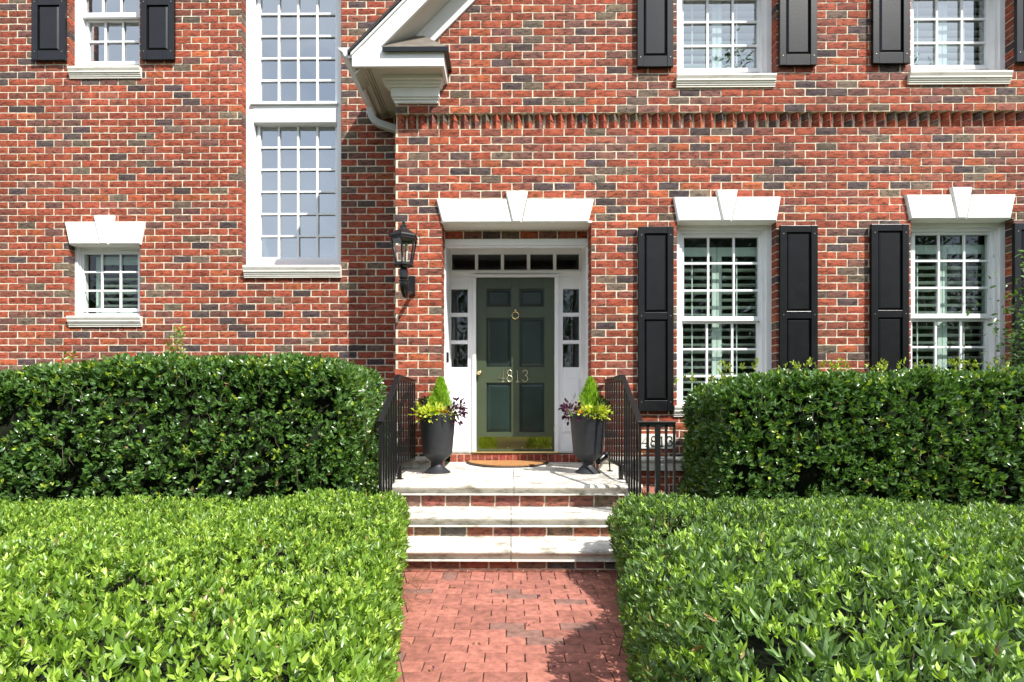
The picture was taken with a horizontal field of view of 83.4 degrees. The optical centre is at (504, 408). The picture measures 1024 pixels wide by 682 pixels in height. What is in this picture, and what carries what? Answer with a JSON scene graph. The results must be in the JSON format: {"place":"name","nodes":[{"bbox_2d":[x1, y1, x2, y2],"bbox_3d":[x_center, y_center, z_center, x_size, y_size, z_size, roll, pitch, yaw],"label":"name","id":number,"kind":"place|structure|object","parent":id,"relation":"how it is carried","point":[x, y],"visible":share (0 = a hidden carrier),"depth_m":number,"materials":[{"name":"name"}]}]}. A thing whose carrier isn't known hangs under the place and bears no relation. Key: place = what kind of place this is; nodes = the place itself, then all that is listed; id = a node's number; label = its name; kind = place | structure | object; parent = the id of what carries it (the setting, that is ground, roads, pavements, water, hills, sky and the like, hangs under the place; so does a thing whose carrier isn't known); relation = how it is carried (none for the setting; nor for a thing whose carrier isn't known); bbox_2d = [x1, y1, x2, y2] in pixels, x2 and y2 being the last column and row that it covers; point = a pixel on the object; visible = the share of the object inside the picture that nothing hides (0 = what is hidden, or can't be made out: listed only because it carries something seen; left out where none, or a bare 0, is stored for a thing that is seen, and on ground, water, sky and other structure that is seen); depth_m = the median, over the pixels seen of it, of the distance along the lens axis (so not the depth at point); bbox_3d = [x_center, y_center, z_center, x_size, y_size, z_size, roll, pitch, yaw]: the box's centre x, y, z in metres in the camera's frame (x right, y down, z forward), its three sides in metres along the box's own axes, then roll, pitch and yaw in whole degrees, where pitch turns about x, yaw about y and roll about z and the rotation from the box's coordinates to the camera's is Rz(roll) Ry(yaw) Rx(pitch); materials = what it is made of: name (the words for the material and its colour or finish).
{"place":"outdoors","nodes":[
{"label":"outdoors","id":0,"kind":"place"},
{"bbox_2d":[334,572,690,681],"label":"path","id":1,"kind":"structure","parent":0,"point":[568,630],"depth_m":2.87,"materials":[{"name":"brick"}]},
{"label":"planting bed","id":2,"kind":"structure","parent":0,"visible":0},
{"bbox_2d":[0,325,387,524],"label":"hedge","id":3,"kind":"object","parent":2,"relation":"on","point":[246,426],"visible":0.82,"depth_m":4.26,"materials":[{"name":"green plant"}]},
{"bbox_2d":[0,486,411,681],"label":"hedge","id":4,"kind":"object","parent":2,"relation":"on","point":[94,590],"visible":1,"depth_m":1.99,"materials":[{"name":"green plant"}]},
{"bbox_2d":[0,0,1023,522],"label":"brick house","id":5,"kind":"structure","parent":2,"relation":"on","point":[652,200],"depth_m":5.79,"materials":[{"name":"red brick"}]},
{"bbox_2d":[67,0,141,78],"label":"window","id":6,"kind":"structure","parent":5,"relation":"in","point":[84,68],"depth_m":6.48,"materials":[{"name":"white paint"}]},
{"bbox_2d":[65,215,145,326],"bbox_3d":[-4.394,-1.514,6.468,0.890,1.222,0.351,0,0,1],"label":"window","id":7,"kind":"structure","parent":5,"relation":"in","point":[104,236],"depth_m":6.44,"materials":[{"name":"white paint"}]},
{"bbox_2d":[242,0,341,277],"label":"window","id":8,"kind":"structure","parent":5,"relation":"in","point":[298,115],"depth_m":6.44,"materials":[{"name":"white paint"}]},
{"bbox_2d":[386,219,419,298],"bbox_3d":[-0.906,-1.363,5.316,0.285,0.701,0.602,0,0,1],"label":"wall lantern","id":9,"kind":"object","parent":5,"relation":"attached to","point":[403,234],"depth_m":5.16,"materials":[{"name":"black metal"}]},
{"bbox_2d":[477,278,554,450],"bbox_3d":[0.125,-0.494,6.395,0.874,1.929,0.113,0,0,1],"label":"front door","id":10,"kind":"structure","parent":5,"relation":"in","point":[516,359],"depth_m":6.41,"materials":[{"name":"green paint"}]},
{"bbox_2d":[641,434,672,448],"bbox_3d":[1.488,0.317,5.602,0.354,0.143,0.047,0,0,1],"label":"address plaque","id":11,"kind":"object","parent":5,"relation":"attached to","point":[652,441],"visible":0.61,"depth_m":5.58,"materials":[{"name":"stone"}]},
{"bbox_2d":[676,0,776,87],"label":"window","id":12,"kind":"structure","parent":5,"relation":"in","point":[759,74],"depth_m":5.78,"materials":[{"name":"white paint"}]},
{"bbox_2d":[673,190,780,416],"bbox_3d":[2.158,-1.022,5.715,1.041,2.198,0.351,0,0,1],"label":"window","id":13,"kind":"structure","parent":5,"relation":"in","point":[725,215],"depth_m":5.73,"materials":[{"name":"white paint"}]},
{"bbox_2d":[904,187,1014,371],"bbox_3d":[4.408,-1.030,5.693,1.070,2.213,0.351,0,0,1],"label":"window","id":14,"kind":"structure","parent":5,"relation":"in","point":[963,213],"depth_m":5.72,"materials":[{"name":"white paint"}]},
{"bbox_2d":[907,0,1012,84],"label":"window","id":15,"kind":"structure","parent":5,"relation":"in","point":[992,17],"depth_m":5.76,"materials":[{"name":"white paint"}]},
{"bbox_2d":[376,462,668,572],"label":"entry steps","id":16,"kind":"structure","parent":2,"relation":"on","point":[548,517],"depth_m":4.21,"materials":[{"name":"stone"}]},
{"bbox_2d":[377,375,416,513],"bbox_3d":[-0.879,0.287,4.843,0.060,1.138,1.492,0,0,1],"label":"hand railing","id":17,"kind":"object","parent":16,"relation":"on","point":[390,469],"visible":0.87,"depth_m":4.57,"materials":[{"name":"black metal"}]},
{"bbox_2d":[408,376,467,473],"bbox_3d":[-0.596,0.139,5.279,0.542,0.901,0.414,0,0,1],"label":"planter","id":18,"kind":"object","parent":16,"relation":"on","point":[438,420],"visible":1,"depth_m":5.20,"materials":[{"name":"plastic"}]},
{"bbox_2d":[466,460,548,467],"bbox_3d":[0.029,0.579,6.040,0.910,0.022,0.620,0,0,1],"label":"doormat","id":19,"kind":"object","parent":16,"relation":"on","point":[507,463],"visible":1,"depth_m":5.96,"materials":[{"name":"brown fabric"}]},
{"bbox_2d":[557,376,615,473],"bbox_3d":[0.750,0.139,5.266,0.529,0.902,0.402,0,0,1],"label":"planter","id":20,"kind":"object","parent":16,"relation":"on","point":[588,421],"visible":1,"depth_m":5.19,"materials":[{"name":"plastic"}]},
{"bbox_2d":[595,451,612,471],"bbox_3d":[0.934,0.494,5.389,0.198,0.194,0.068,0,0,-33],"label":"garden spotlight","id":21,"kind":"object","parent":16,"relation":"on","point":[602,457],"visible":0.88,"depth_m":5.36,"materials":[{"name":"black metal"}]},
{"bbox_2d":[603,374,675,526],"bbox_3d":[1.082,0.409,4.819,0.280,1.382,1.501,0,0,1],"label":"hand railing","id":22,"kind":"object","parent":16,"relation":"on","point":[630,412],"visible":0.77,"depth_m":4.38,"materials":[{"name":"black metal"}]},
{"bbox_2d":[604,491,1023,681],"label":"hedge","id":23,"kind":"object","parent":2,"relation":"on","point":[886,590],"visible":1,"depth_m":1.70,"materials":[{"name":"green plant"}]},
{"bbox_2d":[674,356,1023,527],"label":"hedge","id":24,"kind":"object","parent":2,"relation":"on","point":[952,436],"visible":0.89,"depth_m":4.35,"materials":[{"name":"green plant"}]},
{"bbox_2d":[952,247,1023,370],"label":"shrub","id":25,"kind":"object","parent":2,"relation":"on","point":[1015,341],"visible":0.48,"depth_m":5.03,"materials":[{"name":"green plant"}]}
]}

